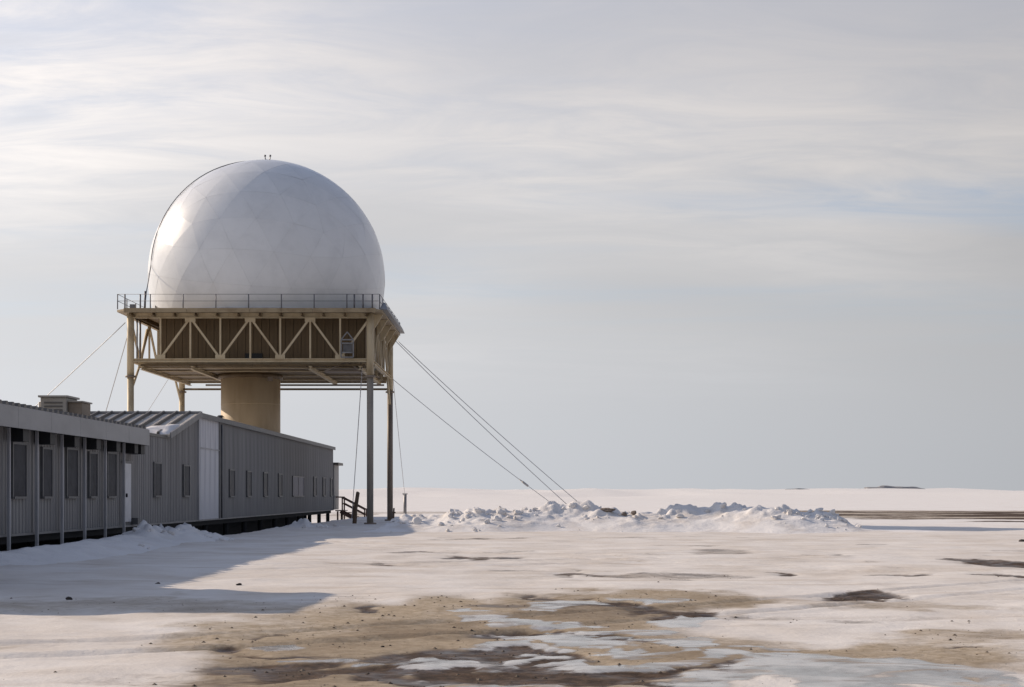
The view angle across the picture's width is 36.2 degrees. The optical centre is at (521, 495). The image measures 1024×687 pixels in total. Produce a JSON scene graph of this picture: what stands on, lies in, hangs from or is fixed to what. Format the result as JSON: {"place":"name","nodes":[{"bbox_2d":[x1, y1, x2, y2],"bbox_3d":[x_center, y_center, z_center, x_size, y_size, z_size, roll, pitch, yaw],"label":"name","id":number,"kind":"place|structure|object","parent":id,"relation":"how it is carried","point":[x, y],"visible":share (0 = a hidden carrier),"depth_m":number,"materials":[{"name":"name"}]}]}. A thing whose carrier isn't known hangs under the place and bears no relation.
{"place":"outdoors","nodes":[
{"label":"outdoors","id":0,"kind":"place"},
{"bbox_2d":[0,487,1023,686],"bbox_3d":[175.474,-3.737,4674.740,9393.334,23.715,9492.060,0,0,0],"label":"ground","id":1,"kind":"structure","parent":0,"point":[967,552],"depth_m":24.88,"materials":[{"name":"white snow"}]},
{"bbox_2d":[0,518,338,565],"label":"snow drift","id":2,"kind":"object","parent":1,"relation":"on","point":[143,536],"visible":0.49,"depth_m":44.64,"materials":[{"name":"white snow"}]},
{"bbox_2d":[0,399,342,550],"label":"station building","id":3,"kind":"structure","parent":1,"relation":"on","point":[66,477],"depth_m":61.78,"materials":[{"name":"grey metal"}]},
{"bbox_2d":[11,442,27,498],"bbox_3d":[-14.542,-0.710,45.300,0.115,1.640,1.290,0,0,0],"label":"window","id":4,"kind":"structure","parent":3,"relation":"in","point":[18,449],"depth_m":45.21,"materials":[{"name":"grey glass"}]},
{"bbox_2d":[40,447,52,498],"bbox_3d":[-14.542,-0.680,47.950,0.115,1.580,1.040,0,0,0],"label":"window","id":5,"kind":"structure","parent":3,"relation":"in","point":[46,453],"depth_m":47.86,"materials":[{"name":"grey glass"}]},
{"bbox_2d":[38,395,91,415],"bbox_3d":[-17.855,-3.130,61.100,1.910,1.420,1.800,0,0,0],"label":"rooftop unit","id":6,"kind":"object","parent":3,"relation":"on","point":[68,403],"visible":0.49,"depth_m":60.39,"materials":[{"name":"paint"}]},
{"bbox_2d":[65,447,78,497],"bbox_3d":[-14.542,-0.710,50.600,0.115,1.640,1.290,0,0,0],"label":"window","id":7,"kind":"structure","parent":3,"relation":"in","point":[71,454],"depth_m":50.52,"materials":[{"name":"grey glass"}]},
{"bbox_2d":[87,451,97,497],"bbox_3d":[-14.542,-0.680,53.100,0.115,1.580,1.040,0,0,0],"label":"window","id":8,"kind":"structure","parent":3,"relation":"in","point":[92,457],"depth_m":52.99,"materials":[{"name":"grey glass"}]},
{"bbox_2d":[107,452,117,497],"bbox_3d":[-14.542,-0.710,55.500,0.115,1.640,1.290,0,0,0],"label":"window","id":9,"kind":"structure","parent":3,"relation":"in","point":[111,456],"depth_m":55.46,"materials":[{"name":"grey glass"}]},
{"bbox_2d":[125,461,131,521],"bbox_3d":[-14.495,-0.135,57.600,0.130,2.230,1.100,0,0,0],"label":"door","id":10,"kind":"structure","parent":3,"relation":"in","point":[127,463],"depth_m":57.58,"materials":[{"name":"paint"}]},
{"bbox_2d":[153,462,161,496],"bbox_3d":[-14.542,-0.615,62.500,0.115,1.410,1.290,0,0,0],"label":"window","id":11,"kind":"structure","parent":3,"relation":"in","point":[157,466],"depth_m":62.46,"materials":[{"name":"grey glass"}]},
{"bbox_2d":[146,424,179,433],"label":"roof snow","id":12,"kind":"structure","parent":3,"relation":"on","point":[168,429],"depth_m":64.95,"materials":[{"name":"white snow"}]},
{"bbox_2d":[182,464,190,496],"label":"window","id":13,"kind":"structure","parent":3,"relation":"in","point":[185,468],"depth_m":67.65,"materials":[{"name":"grey glass"}]},
{"bbox_2d":[229,469,235,496],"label":"window","id":14,"kind":"structure","parent":3,"relation":"in","point":[231,471],"depth_m":78.38,"materials":[{"name":"grey glass"}]},
{"bbox_2d":[246,470,251,496],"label":"window","id":15,"kind":"structure","parent":3,"relation":"in","point":[248,473],"depth_m":83.25,"materials":[{"name":"grey glass"}]},
{"bbox_2d":[263,472,268,496],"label":"window","id":16,"kind":"structure","parent":3,"relation":"in","point":[265,474],"depth_m":88.77,"materials":[{"name":"grey glass"}]},
{"bbox_2d":[278,473,282,496],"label":"window","id":17,"kind":"structure","parent":3,"relation":"in","point":[280,476],"depth_m":94.29,"materials":[{"name":"grey glass"}]},
{"bbox_2d":[292,476,304,496],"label":"window","id":18,"kind":"structure","parent":3,"relation":"in","point":[297,481],"depth_m":101.45,"materials":[{"name":"grey glass"}]},
{"bbox_2d":[313,476,316,496],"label":"window","id":19,"kind":"structure","parent":3,"relation":"in","point":[314,478],"depth_m":109.78,"materials":[{"name":"grey glass"}]},
{"bbox_2d":[322,477,325,496],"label":"window","id":20,"kind":"structure","parent":3,"relation":"in","point":[323,478],"depth_m":114.74,"materials":[{"name":"grey glass"}]},
{"bbox_2d":[330,478,332,496],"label":"window","id":21,"kind":"structure","parent":3,"relation":"in","point":[331,479],"depth_m":119.57,"materials":[{"name":"grey glass"}]},
{"bbox_2d":[117,294,404,523],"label":"radar tower","id":22,"kind":"structure","parent":1,"relation":"on","point":[250,360],"depth_m":91.20,"materials":[{"name":"beige metal"}]},
{"bbox_2d":[36,323,124,405],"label":"guy wire","id":23,"kind":"object","parent":22,"relation":"attached to","point":[85,360],"visible":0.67,"depth_m":90.87,"materials":[{"name":"metal"}]},
{"bbox_2d":[106,338,126,410],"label":"guy wire","id":24,"kind":"object","parent":22,"relation":"attached to","point":[116,373],"visible":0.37,"depth_m":91.95,"materials":[{"name":"metal"}]},
{"bbox_2d":[144,155,384,308],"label":"radome","id":25,"kind":"object","parent":22,"relation":"on","point":[265,233],"visible":0.88,"depth_m":91.19,"materials":[{"name":"plastic"}]},
{"bbox_2d":[351,368,362,517],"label":"guy wire","id":26,"kind":"object","parent":22,"relation":"attached to","point":[357,439],"visible":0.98,"depth_m":100.45,"materials":[{"name":"metal"}]},
{"bbox_2d":[393,380,404,494],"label":"guy wire","id":27,"kind":"object","parent":22,"relation":"attached to","point":[398,436],"visible":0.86,"depth_m":115.45,"materials":[{"name":"metal"}]},
{"bbox_2d":[393,379,547,500],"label":"guy wire","id":28,"kind":"object","parent":22,"relation":"attached to","point":[467,439],"visible":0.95,"depth_m":101.92,"materials":[{"name":"metal"}]},
{"bbox_2d":[335,496,366,519],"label":"wooden stair","id":29,"kind":"object","parent":1,"relation":"on","point":[345,513],"visible":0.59,"depth_m":121.52,"materials":[{"name":"brown wood"}]},
{"bbox_2d":[352,491,359,523],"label":"wooden post","id":30,"kind":"object","parent":1,"relation":"on","point":[355,508],"visible":0.87,"depth_m":92.40,"materials":[{"name":"brown wood"}]},
{"bbox_2d":[402,493,407,513],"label":"anchor post","id":31,"kind":"object","parent":1,"relation":"on","point":[405,503],"visible":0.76,"depth_m":125.90,"materials":[{"name":"metal"}]},
{"bbox_2d":[364,500,936,533],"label":"snow bank","id":32,"kind":"structure","parent":1,"relation":"on","point":[587,516],"depth_m":74.50,"materials":[{"name":"white snow"}]},
{"bbox_2d":[600,508,615,511],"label":"dirt clod","id":33,"kind":"object","parent":32,"relation":"on","point":[607,509],"visible":1,"depth_m":76.35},
{"bbox_2d":[864,485,923,488],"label":"rock outcrop","id":34,"kind":"object","parent":1,"relation":"on","point":[886,486],"visible":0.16,"depth_m":2670.38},
{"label":"cable anchor","id":35,"kind":"object","parent":1,"relation":"on","visible":0},
{"bbox_2d":[396,341,565,503],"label":"guy wire","id":36,"kind":"object","parent":35,"relation":"attached to","point":[478,422],"visible":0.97,"depth_m":101.85,"materials":[{"name":"metal"}]},
{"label":"cable anchor","id":37,"kind":"object","parent":1,"relation":"on","visible":0},
{"bbox_2d":[398,341,576,500],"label":"guy wire","id":38,"kind":"object","parent":37,"relation":"attached to","point":[486,422],"visible":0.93,"depth_m":101.80,"materials":[{"name":"metal"}]},
{"bbox_2d":[0,0,1023,490],"label":"sky","id":39,"kind":"structure","parent":0,"point":[649,244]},
{"bbox_2d":[3,575,1023,686],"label":"gravel","id":40,"kind":"structure","parent":0,"point":[504,639],"depth_m":18.49,"materials":[{"name":"brown gravel"}]}
]}

